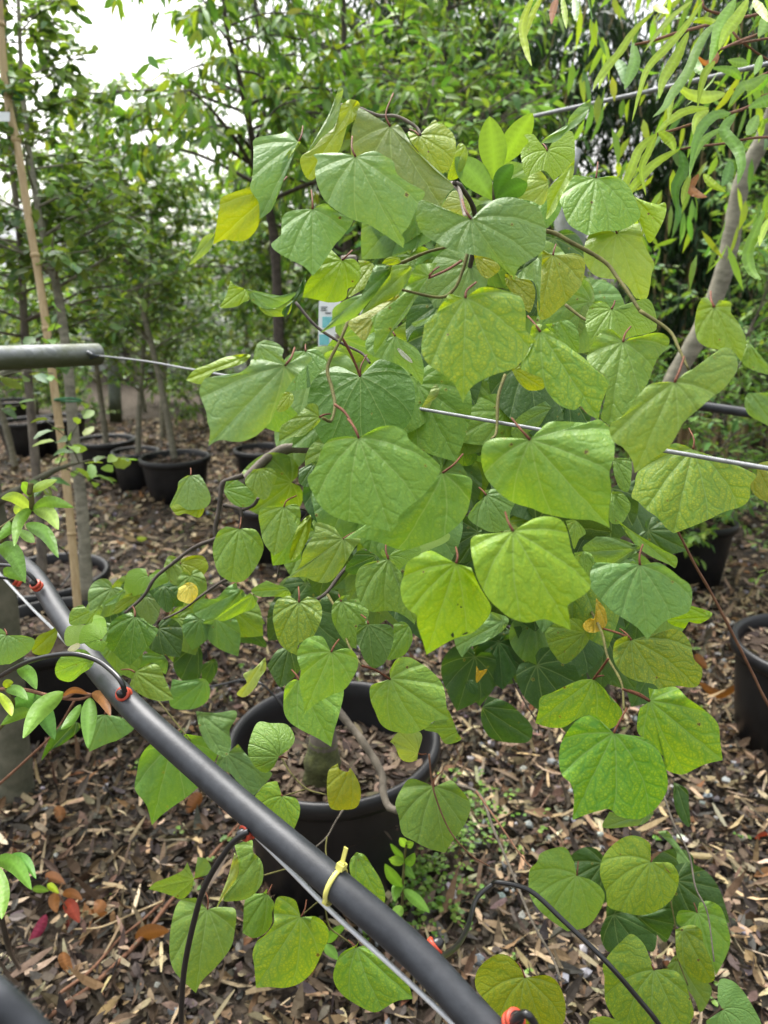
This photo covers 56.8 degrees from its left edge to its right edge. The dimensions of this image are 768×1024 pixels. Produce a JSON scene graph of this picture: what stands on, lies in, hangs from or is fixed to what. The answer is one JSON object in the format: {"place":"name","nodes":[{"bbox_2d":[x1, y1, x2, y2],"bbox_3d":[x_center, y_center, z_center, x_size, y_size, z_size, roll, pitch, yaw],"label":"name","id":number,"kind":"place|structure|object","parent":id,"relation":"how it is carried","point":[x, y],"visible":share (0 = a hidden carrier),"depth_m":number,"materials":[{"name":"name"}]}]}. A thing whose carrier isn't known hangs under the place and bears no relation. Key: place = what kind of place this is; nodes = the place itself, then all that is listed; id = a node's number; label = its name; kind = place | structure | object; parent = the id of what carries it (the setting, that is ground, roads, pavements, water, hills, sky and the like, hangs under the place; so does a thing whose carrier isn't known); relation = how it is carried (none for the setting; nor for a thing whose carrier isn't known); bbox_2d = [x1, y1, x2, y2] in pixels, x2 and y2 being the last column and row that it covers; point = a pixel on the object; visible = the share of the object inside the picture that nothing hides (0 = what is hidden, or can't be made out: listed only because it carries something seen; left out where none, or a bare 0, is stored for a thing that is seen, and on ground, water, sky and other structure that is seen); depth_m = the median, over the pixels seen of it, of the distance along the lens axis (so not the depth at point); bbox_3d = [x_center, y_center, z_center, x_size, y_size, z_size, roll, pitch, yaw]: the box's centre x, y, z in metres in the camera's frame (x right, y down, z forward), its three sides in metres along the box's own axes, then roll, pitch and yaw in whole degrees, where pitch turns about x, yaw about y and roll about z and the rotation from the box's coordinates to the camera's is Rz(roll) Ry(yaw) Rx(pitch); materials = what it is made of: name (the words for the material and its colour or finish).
{"place":"outdoors","nodes":[
{"label":"outdoors","id":0,"kind":"place"},
{"bbox_2d":[0,973,51,1023],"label":"black pipe","id":1,"kind":"object","parent":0,"point":[17,1006],"visible":1,"depth_m":0.35,"materials":[{"name":"plastic"}]},
{"bbox_2d":[0,206,173,344],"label":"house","id":2,"kind":"structure","parent":0,"point":[13,233],"depth_m":20.91,"materials":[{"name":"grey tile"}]},
{"bbox_2d":[0,554,525,1023],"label":"irrigation pipe","id":3,"kind":"object","parent":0,"point":[433,972],"visible":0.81,"depth_m":0.69,"materials":[{"name":"plastic"}]},
{"bbox_2d":[0,563,37,582],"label":"drip tube","id":4,"kind":"object","parent":3,"relation":"on","point":[31,576],"visible":0.63,"depth_m":1.09,"materials":[{"name":"plastic"}]},
{"bbox_2d":[0,651,127,693],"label":"drip tube","id":5,"kind":"object","parent":3,"relation":"attached to","point":[113,673],"visible":1,"depth_m":0.86,"materials":[{"name":"plastic"}]},
{"bbox_2d":[178,828,249,1023],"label":"drip tube","id":6,"kind":"object","parent":3,"relation":"hanging from","point":[221,858],"visible":1,"depth_m":0.75,"materials":[{"name":"plastic"}]},
{"bbox_2d":[0,572,454,1023],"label":"support wire","id":7,"kind":"object","parent":3,"relation":"attached to","point":[424,996],"visible":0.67,"depth_m":0.66,"materials":[{"name":"metal"}]},
{"bbox_2d":[322,846,347,906],"bbox_3d":[-0.046,0.346,0.670,0.012,0.056,0.034,14,22,38],"label":"cable tie","id":8,"kind":"object","parent":3,"relation":"attached to","point":[341,866],"visible":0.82,"depth_m":0.67,"materials":[{"name":"yellow plastic"}]},
{"bbox_2d":[509,1009,538,1023],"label":"drip tube","id":9,"kind":"object","parent":3,"relation":"attached to","point":[520,1015],"visible":1,"depth_m":0.55,"materials":[{"name":"plastic"}]},
{"bbox_2d":[442,879,660,1023],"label":"drip tube","id":10,"kind":"object","parent":3,"relation":"attached to","point":[450,951],"visible":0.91,"depth_m":0.86,"materials":[{"name":"plastic"}]},
{"bbox_2d":[0,0,721,304],"label":"sky","id":11,"kind":"structure","parent":0,"point":[120,46],"materials":[{"name":"white"}]},
{"bbox_2d":[0,322,767,1023],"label":"ground","id":12,"kind":"structure","parent":0,"point":[130,410],"depth_m":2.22,"materials":[{"name":"wood"}]},
{"bbox_2d":[0,916,20,969],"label":"drip stake","id":13,"kind":"object","parent":12,"relation":"on","point":[7,943],"visible":0.85,"depth_m":1.37,"materials":[{"name":"plastic"}]},
{"bbox_2d":[0,397,26,417],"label":"plant pot","id":14,"kind":"object","parent":12,"relation":"on","point":[20,411],"visible":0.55,"depth_m":8.32,"materials":[{"name":"black plastic"}]},
{"bbox_2d":[0,191,37,468],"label":"oak tree","id":15,"kind":"object","parent":12,"relation":"on","point":[9,441],"visible":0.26,"depth_m":6.36,"materials":[{"name":"green plant"}]},
{"bbox_2d":[0,416,52,458],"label":"plant pot","id":16,"kind":"object","parent":12,"relation":"on","point":[18,427],"visible":0.5,"depth_m":6.96,"materials":[{"name":"black plastic"}]},
{"bbox_2d":[29,915,47,940],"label":"fallen leaf","id":17,"kind":"object","parent":12,"relation":"on","point":[39,927],"visible":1,"depth_m":1.75,"materials":[{"name":"plant"}]},
{"bbox_2d":[0,171,80,330],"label":"broad tree","id":18,"kind":"object","parent":12,"relation":"on","point":[7,233],"visible":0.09,"depth_m":14.06,"materials":[{"name":"green plant"}]},
{"bbox_2d":[0,266,106,414],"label":"leafy shrub","id":19,"kind":"object","parent":12,"relation":"on","point":[20,391],"visible":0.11,"depth_m":9.28,"materials":[{"name":"green plant"}]},
{"bbox_2d":[45,871,64,883],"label":"fallen leaf","id":20,"kind":"object","parent":12,"relation":"on","point":[54,877],"visible":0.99,"depth_m":1.90,"materials":[{"name":"plant"}]},
{"bbox_2d":[0,479,110,918],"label":"lance leaf sapling","id":21,"kind":"object","parent":12,"relation":"on","point":[42,706],"visible":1,"depth_m":0.89,"materials":[{"name":"plant"}]},
{"bbox_2d":[54,806,65,821],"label":"fallen leaf","id":22,"kind":"object","parent":12,"relation":"on","point":[59,811],"visible":1,"depth_m":2.14,"materials":[{"name":"plant"}]},
{"bbox_2d":[36,413,86,454],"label":"plant pot","id":23,"kind":"object","parent":12,"relation":"on","point":[53,447],"visible":0.25,"depth_m":7.14,"materials":[{"name":"black plastic"}]},
{"bbox_2d":[16,552,110,605],"bbox_3d":[-1.468,0.454,3.131,0.528,0.400,0.528,0,17,0],"label":"plant pot","id":24,"kind":"object","parent":12,"relation":"on","point":[58,570],"visible":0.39,"depth_m":3.13,"materials":[{"name":"black plastic"}]},
{"bbox_2d":[0,0,161,574],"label":"oak tree","id":25,"kind":"object","parent":24,"relation":"in","point":[84,304],"visible":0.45,"depth_m":3.04,"materials":[{"name":"green plant"}]},
{"bbox_2d":[58,952,73,976],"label":"fallen leaf","id":26,"kind":"object","parent":12,"relation":"on","point":[64,960],"visible":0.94,"depth_m":1.66,"materials":[{"name":"plant"}]},
{"bbox_2d":[18,597,117,748],"bbox_3d":[-1.218,0.601,2.646,0.528,0.403,0.528,0,17,0],"label":"plant pot","id":27,"kind":"object","parent":12,"relation":"on","point":[32,623],"visible":0.2,"depth_m":2.49,"materials":[{"name":"black plastic"}]},
{"bbox_2d":[0,0,82,624],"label":"bamboo stake","id":28,"kind":"object","parent":27,"relation":"in","point":[54,389],"visible":0.78,"depth_m":2.49,"materials":[{"name":"wood"}]},
{"bbox_2d":[0,112,9,121],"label":"name card","id":29,"kind":"object","parent":28,"relation":"attached to","point":[4,116],"visible":1,"depth_m":2.38,"materials":[{"name":"plastic"}]},
{"bbox_2d":[0,89,23,100],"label":"plant tie","id":30,"kind":"object","parent":28,"relation":"attached to","point":[14,98],"visible":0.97,"depth_m":2.41,"materials":[{"name":"plastic"}]},
{"bbox_2d":[55,545,70,588],"bbox_3d":[-1.194,0.188,2.593,0.057,0.160,0.134,0,17,0],"label":"drip tube","id":31,"kind":"object","parent":28,"relation":"attached to","point":[63,583],"visible":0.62,"depth_m":2.62,"materials":[{"name":"plastic"}]},
{"bbox_2d":[53,397,82,402],"bbox_3d":[-1.116,-0.395,2.505,0.095,0.025,0.057,0,17,0],"label":"plant tie","id":32,"kind":"object","parent":28,"relation":"attached to","point":[64,399],"visible":1,"depth_m":2.50,"materials":[{"name":"plastic"}]},
{"bbox_2d":[0,0,159,600],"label":"oak tree","id":33,"kind":"object","parent":27,"relation":"in","point":[67,259],"visible":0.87,"depth_m":2.72,"materials":[{"name":"green plant"}]},
{"bbox_2d":[0,302,136,809],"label":"smooth bark tree","id":34,"kind":"object","parent":12,"relation":"on","point":[15,749],"visible":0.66,"depth_m":2.09,"materials":[{"name":"green plant"}]},
{"bbox_2d":[0,343,104,369],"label":"galvanised rail","id":35,"kind":"object","parent":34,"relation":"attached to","point":[14,357],"visible":0.98,"depth_m":1.77,"materials":[{"name":"metal"}]},
{"bbox_2d":[99,355,767,470],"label":"trellis wire","id":36,"kind":"object","parent":35,"relation":"attached to","point":[721,460],"visible":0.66,"depth_m":0.83,"materials":[{"name":"metal"}]},
{"bbox_2d":[32,883,107,933],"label":"red leaf seedling","id":37,"kind":"object","parent":12,"relation":"on","point":[71,908],"visible":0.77,"depth_m":1.76,"materials":[{"name":"plant"}]},
{"bbox_2d":[17,329,123,426],"bbox_3d":[-3.582,-1.534,8.244,1.103,1.260,1.168,10,20,30],"label":"leafy shrub","id":38,"kind":"object","parent":12,"relation":"on","point":[48,400],"visible":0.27,"depth_m":8.07,"materials":[{"name":"green plant"}]},
{"bbox_2d":[80,433,134,483],"bbox_3d":[-2.415,-0.462,6.193,0.508,0.362,0.508,0,17,0],"label":"plant pot","id":39,"kind":"object","parent":12,"relation":"on","point":[94,445],"visible":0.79,"depth_m":6.03,"materials":[{"name":"black plastic"}]},
{"bbox_2d":[0,97,164,443],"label":"oak tree","id":40,"kind":"object","parent":39,"relation":"in","point":[96,379],"visible":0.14,"depth_m":5.49,"materials":[{"name":"green plant"}]},
{"bbox_2d":[100,255,121,421],"bbox_3d":[-3.320,-2.203,8.650,0.175,2.166,0.697,-3,17,-10],"label":"steel pole","id":41,"kind":"object","parent":12,"relation":"on","point":[114,398],"visible":0.26,"depth_m":8.62,"materials":[{"name":"metal"}]},
{"bbox_2d":[58,899,164,993],"bbox_3d":[-0.649,1.048,1.720,0.020,0.009,0.304,10,20,29],"label":"fallen twig","id":42,"kind":"object","parent":12,"relation":"on","point":[69,986],"visible":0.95,"depth_m":1.70,"materials":[{"name":"wood"}]},
{"bbox_2d":[57,139,167,411],"bbox_3d":[-3.562,-2.988,9.370,1.555,3.491,1.577,-7,18,-22],"label":"oak tree","id":43,"kind":"object","parent":12,"relation":"on","point":[136,370],"visible":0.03,"depth_m":9.53,"materials":[{"name":"green plant"}]},
{"bbox_2d":[72,900,162,929],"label":"fallen twig","id":44,"kind":"object","parent":12,"relation":"on","point":[147,907],"visible":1,"depth_m":1.79,"materials":[{"name":"brown wood"}]},
{"bbox_2d":[6,147,258,371],"bbox_3d":[-5.135,-5.042,14.409,6.430,4.337,4.985,7,18,22],"label":"broad tree","id":45,"kind":"object","parent":12,"relation":"on","point":[125,353],"visible":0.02,"depth_m":14.11,"materials":[{"name":"green plant"}]},
{"bbox_2d":[110,446,159,492],"bbox_3d":[-2.025,-0.339,5.828,0.388,0.340,0.388,0,17,0],"label":"plant pot","id":46,"kind":"object","parent":12,"relation":"on","point":[131,477],"visible":0.6,"depth_m":5.71,"materials":[{"name":"black plastic"}]},
{"bbox_2d":[75,137,218,453],"bbox_3d":[-1.852,-1.475,5.563,1.135,2.793,1.120,12,20,33],"label":"oak tree","id":47,"kind":"object","parent":46,"relation":"in","point":[106,344],"visible":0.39,"depth_m":5.48,"materials":[{"name":"green plant"}]},
{"bbox_2d":[45,823,239,1018],"bbox_3d":[-0.587,1.032,1.808,0.055,0.014,0.738,9,19,27],"label":"fallen twig","id":48,"kind":"object","parent":12,"relation":"on","point":[101,977],"visible":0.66,"depth_m":1.72,"materials":[{"name":"wood"}]},
{"bbox_2d":[135,924,168,940],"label":"fallen leaf","id":49,"kind":"object","parent":12,"relation":"on","point":[150,931],"visible":1,"depth_m":1.74,"materials":[{"name":"plant"}]},
{"bbox_2d":[110,143,233,438],"bbox_3d":[-2.263,-2.311,7.612,1.431,3.212,1.451,-15,23,-41],"label":"oak tree","id":50,"kind":"object","parent":12,"relation":"on","point":[195,222],"visible":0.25,"depth_m":7.48,"materials":[{"name":"green plant"}]},
{"bbox_2d":[86,296,258,371],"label":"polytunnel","id":51,"kind":"structure","parent":12,"relation":"on","point":[102,366],"depth_m":14.89,"materials":[{"name":"plastic"}]},
{"bbox_2d":[107,265,240,404],"bbox_3d":[-2.954,-2.499,10.017,1.838,2.100,1.948,0,17,0],"label":"leafy shrub","id":52,"kind":"object","parent":12,"relation":"on","point":[170,377],"visible":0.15,"depth_m":10.19,"materials":[{"name":"green plant"}]},
{"bbox_2d":[138,449,210,504],"bbox_3d":[-1.616,-0.262,5.538,0.538,0.362,0.538,0,17,0],"label":"plant pot","id":53,"kind":"object","parent":12,"relation":"on","point":[164,474],"visible":0.81,"depth_m":5.36,"materials":[{"name":"black plastic"}]},
{"bbox_2d":[42,61,227,461],"bbox_3d":[-1.798,-1.740,5.198,1.244,2.793,1.261,0,17,0],"label":"oak tree","id":54,"kind":"object","parent":53,"relation":"in","point":[164,291],"visible":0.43,"depth_m":5.07,"materials":[{"name":"green plant"}]},
{"bbox_2d":[186,792,202,812],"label":"fallen leaf","id":55,"kind":"object","parent":12,"relation":"on","point":[194,800],"visible":0.99,"depth_m":2.19,"materials":[{"name":"plant"}]},
{"bbox_2d":[151,331,241,426],"bbox_3d":[-2.126,-1.612,8.430,1.140,1.302,1.207,-11,20,-33],"label":"leafy shrub","id":56,"kind":"object","parent":12,"relation":"on","point":[196,350],"visible":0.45,"depth_m":8.52,"materials":[{"name":"green plant"}]},
{"bbox_2d":[188,169,304,367],"bbox_3d":[-1.540,-2.416,8.184,1.388,3.072,1.368,-9,19,-27],"label":"oak tree","id":57,"kind":"object","parent":12,"relation":"on","point":[244,282],"visible":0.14,"depth_m":8.05,"materials":[{"name":"green plant"}]},
{"bbox_2d":[184,192,317,332],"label":"broad tree","id":58,"kind":"object","parent":12,"relation":"on","point":[210,222],"visible":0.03,"depth_m":17.32,"materials":[{"name":"green plant"}]},
{"bbox_2d":[233,442,274,473],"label":"plant pot","id":59,"kind":"object","parent":12,"relation":"on","point":[245,455],"visible":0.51,"depth_m":5.77,"materials":[{"name":"black plastic"}]},
{"bbox_2d":[199,114,318,359],"bbox_3d":[-1.041,-1.964,6.705,1.388,3.072,1.368,-2,17,-7],"label":"oak tree","id":60,"kind":"object","parent":12,"relation":"on","point":[246,253],"visible":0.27,"depth_m":6.45,"materials":[{"name":"green plant"}]},
{"bbox_2d":[203,81,327,349],"bbox_3d":[-1.397,-5.653,14.028,4.088,5.736,5.273,-3,17,-9],"label":"broad tree","id":61,"kind":"object","parent":12,"relation":"on","point":[266,290],"visible":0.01,"depth_m":13.73,"materials":[{"name":"green plant"}]},
{"bbox_2d":[169,0,370,354],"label":"cherry tree","id":62,"kind":"object","parent":12,"relation":"on","point":[247,32],"visible":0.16,"depth_m":6.17,"materials":[{"name":"green plant"}]},
{"bbox_2d":[226,264,317,364],"bbox_3d":[-1.501,-2.952,11.326,1.930,2.206,2.045,2,17,8],"label":"leafy shrub","id":63,"kind":"object","parent":12,"relation":"on","point":[290,290],"visible":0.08,"depth_m":10.86,"materials":[{"name":"green plant"}]},
{"bbox_2d":[234,491,312,565],"bbox_3d":[-0.639,0.105,4.335,0.528,0.364,0.528,0,17,0],"label":"plant pot","id":64,"kind":"object","parent":12,"relation":"on","point":[250,519],"visible":0.08,"depth_m":4.13,"materials":[{"name":"black plastic"}]},
{"bbox_2d":[44,0,463,446],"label":"cherry tree","id":65,"kind":"object","parent":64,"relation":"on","point":[206,15],"visible":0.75,"depth_m":3.56,"materials":[{"name":"green plant"}]},
{"bbox_2d":[286,324,317,353],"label":"leafy shrub","id":66,"kind":"object","parent":12,"relation":"on","point":[304,339],"visible":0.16,"depth_m":8.57,"materials":[{"name":"green plant"}]},
{"bbox_2d":[229,681,440,919],"bbox_3d":[-0.135,0.799,1.988,0.578,0.410,0.578,0,17,0],"label":"plant pot","id":67,"kind":"object","parent":12,"relation":"on","point":[368,826],"visible":0.41,"depth_m":1.88,"materials":[{"name":"black plastic"}]},
{"bbox_2d":[209,679,291,724],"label":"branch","id":68,"kind":"object","parent":67,"relation":"on","point":[260,683],"visible":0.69,"depth_m":1.80,"materials":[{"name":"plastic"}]},
{"bbox_2d":[0,86,767,1023],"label":"weeping redbud","id":69,"kind":"object","parent":67,"relation":"in","point":[536,580],"visible":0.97,"depth_m":0.84,"materials":[{"name":"green plant"}]},
{"bbox_2d":[0,701,74,784],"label":"dry twig","id":70,"kind":"object","parent":69,"relation":"attached to","point":[34,752],"visible":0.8,"depth_m":1.36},
{"bbox_2d":[318,301,362,345],"bbox_3d":[-0.098,-0.440,1.621,0.105,0.124,0.040,0,17,0],"label":"plant tag","id":71,"kind":"object","parent":69,"relation":"hanging from","point":[325,313],"visible":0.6,"depth_m":1.62,"materials":[{"name":"plastic"}]},
{"bbox_2d":[677,532,767,706],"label":"dry twig","id":72,"kind":"object","parent":69,"relation":"attached to","point":[727,624],"visible":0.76,"depth_m":0.94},
{"bbox_2d":[191,0,498,331],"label":"cherry tree","id":73,"kind":"object","parent":12,"relation":"on","point":[283,208],"visible":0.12,"depth_m":4.59,"materials":[{"name":"green plant"}]},
{"bbox_2d":[324,838,429,959],"bbox_3d":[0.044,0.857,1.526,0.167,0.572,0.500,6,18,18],"label":"weed","id":74,"kind":"object","parent":12,"relation":"on","point":[397,882],"visible":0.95,"depth_m":1.37,"materials":[{"name":"green plant"}]},
{"bbox_2d":[1,476,763,1006],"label":"ground weeds","id":75,"kind":"object","parent":12,"relation":"on","point":[425,868],"visible":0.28,"depth_m":1.97,"materials":[{"name":"green plant"}]},
{"bbox_2d":[240,0,526,346],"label":"bamboo clump","id":76,"kind":"object","parent":12,"relation":"on","point":[358,11],"visible":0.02,"depth_m":7.05,"materials":[{"name":"plant"}]},
{"bbox_2d":[4,423,767,1023],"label":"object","id":77,"kind":"structure","parent":12,"relation":"on","point":[586,973],"depth_m":2.29,"materials":[{"name":"wood"}]},
{"bbox_2d":[295,0,588,327],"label":"cherry tree","id":78,"kind":"object","parent":12,"relation":"on","point":[436,7],"visible":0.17,"depth_m":5.17,"materials":[{"name":"green plant"}]},
{"bbox_2d":[282,0,604,508],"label":"pale shrub","id":79,"kind":"object","parent":12,"relation":"on","point":[492,104],"visible":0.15,"depth_m":3.54,"materials":[{"name":"green plant"}]},
{"bbox_2d":[414,113,533,289],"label":"obovate leaf sapling","id":80,"kind":"object","parent":12,"relation":"on","point":[498,148],"visible":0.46,"depth_m":0.99,"materials":[{"name":"green plant"}]},
{"bbox_2d":[326,0,649,324],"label":"bamboo clump","id":81,"kind":"object","parent":12,"relation":"on","point":[451,3],"visible":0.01,"depth_m":6.26,"materials":[{"name":"plant"}]},
{"bbox_2d":[312,0,690,329],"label":"bamboo clump","id":82,"kind":"object","parent":12,"relation":"on","point":[555,45],"visible":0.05,"depth_m":5.60,"materials":[{"name":"plant"}]},
{"bbox_2d":[372,0,637,375],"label":"pale shrub","id":83,"kind":"object","parent":12,"relation":"on","point":[454,44],"visible":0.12,"depth_m":4.06,"materials":[{"name":"green plant"}]},
{"bbox_2d":[551,147,609,695],"bbox_3d":[0.677,-0.130,2.376,0.370,1.972,0.095,-3,17,-9],"label":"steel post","id":84,"kind":"object","parent":12,"relation":"on","point":[560,222],"visible":0.09,"depth_m":2.10,"materials":[{"name":"metal"}]},
{"bbox_2d":[604,394,767,426],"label":"black pipe","id":85,"kind":"object","parent":84,"relation":"attached to","point":[724,409],"visible":0.16,"depth_m":1.86,"materials":[{"name":"plastic"}]},
{"bbox_2d":[546,167,683,487],"bbox_3d":[1.240,-0.887,4.492,1.385,2.174,1.323,-4,17,-12],"label":"pale shrub","id":86,"kind":"object","parent":12,"relation":"on","point":[654,283],"visible":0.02,"depth_m":4.06,"materials":[{"name":"green plant"}]},
{"bbox_2d":[518,0,767,542],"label":"narrow leaf tree","id":87,"kind":"object","parent":12,"relation":"on","point":[723,25],"visible":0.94,"depth_m":1.28,"materials":[{"name":"green plant"}]},
{"bbox_2d":[533,61,767,117],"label":"bracing cable","id":88,"kind":"object","parent":87,"relation":"attached to","point":[666,87],"visible":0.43,"depth_m":1.85,"materials":[{"name":"metal"}]},
{"bbox_2d":[544,0,767,460],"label":"bamboo clump","id":89,"kind":"object","parent":12,"relation":"on","point":[684,318],"visible":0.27,"depth_m":5.72,"materials":[{"name":"plant"}]},
{"bbox_2d":[586,0,767,447],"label":"bamboo clump","id":90,"kind":"object","parent":12,"relation":"on","point":[674,27],"visible":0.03,"depth_m":6.76,"materials":[{"name":"plant"}]},
{"bbox_2d":[607,177,767,539],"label":"pale shrub","id":91,"kind":"object","parent":12,"relation":"on","point":[757,341],"visible":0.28,"depth_m":3.80,"materials":[{"name":"green plant"}]},
{"bbox_2d":[660,516,739,588],"bbox_3d":[1.748,0.208,4.006,0.428,0.360,0.428,0,17,0],"label":"plant pot","id":92,"kind":"object","parent":12,"relation":"on","point":[712,573],"visible":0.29,"depth_m":3.86,"materials":[{"name":"black plastic"}]},
{"bbox_2d":[663,521,719,569],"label":"leafy sapling","id":93,"kind":"object","parent":92,"relation":"in","point":[689,538],"visible":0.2,"depth_m":3.60,"materials":[{"name":"green plant"}]},
{"bbox_2d":[694,654,706,667],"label":"fallen leaf","id":94,"kind":"object","parent":12,"relation":"on","point":[699,659],"visible":0.91,"depth_m":3.02,"materials":[{"name":"plant"}]},
{"bbox_2d":[645,9,766,433],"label":"bamboo clump","id":95,"kind":"object","parent":12,"relation":"on","point":[662,62],"depth_m":7.80,"materials":[{"name":"plant"}]},
{"bbox_2d":[689,852,730,858],"bbox_3d":[0.897,0.956,1.976,0.128,0.019,0.010,3,17,8],"label":"chip","id":96,"kind":"object","parent":12,"relation":"on","point":[702,855],"visible":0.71,"depth_m":1.98,"materials":[{"name":"wood"}]},
{"bbox_2d":[656,0,767,452],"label":"bamboo clump","id":97,"kind":"object","parent":12,"relation":"on","point":[760,444],"visible":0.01,"depth_m":7.39,"materials":[{"name":"plant"}]},
{"bbox_2d":[699,682,733,697],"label":"fallen leaf","id":98,"kind":"object","parent":12,"relation":"on","point":[709,690],"visible":0.74,"depth_m":2.78,"materials":[{"name":"plant"}]},
{"bbox_2d":[676,82,767,518],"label":"pale shrub","id":99,"kind":"object","parent":12,"relation":"on","point":[750,203],"visible":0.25,"depth_m":4.75,"materials":[{"name":"green plant"}]},
{"bbox_2d":[729,613,767,755],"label":"plant pot","id":100,"kind":"object","parent":12,"relation":"on","point":[750,705],"visible":0.9,"depth_m":2.47,"materials":[{"name":"black plastic"}]},
{"bbox_2d":[745,499,767,583],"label":"pale shrub","id":101,"kind":"object","parent":12,"relation":"on","point":[752,579],"visible":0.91,"depth_m":3.40,"materials":[{"name":"green plant"}]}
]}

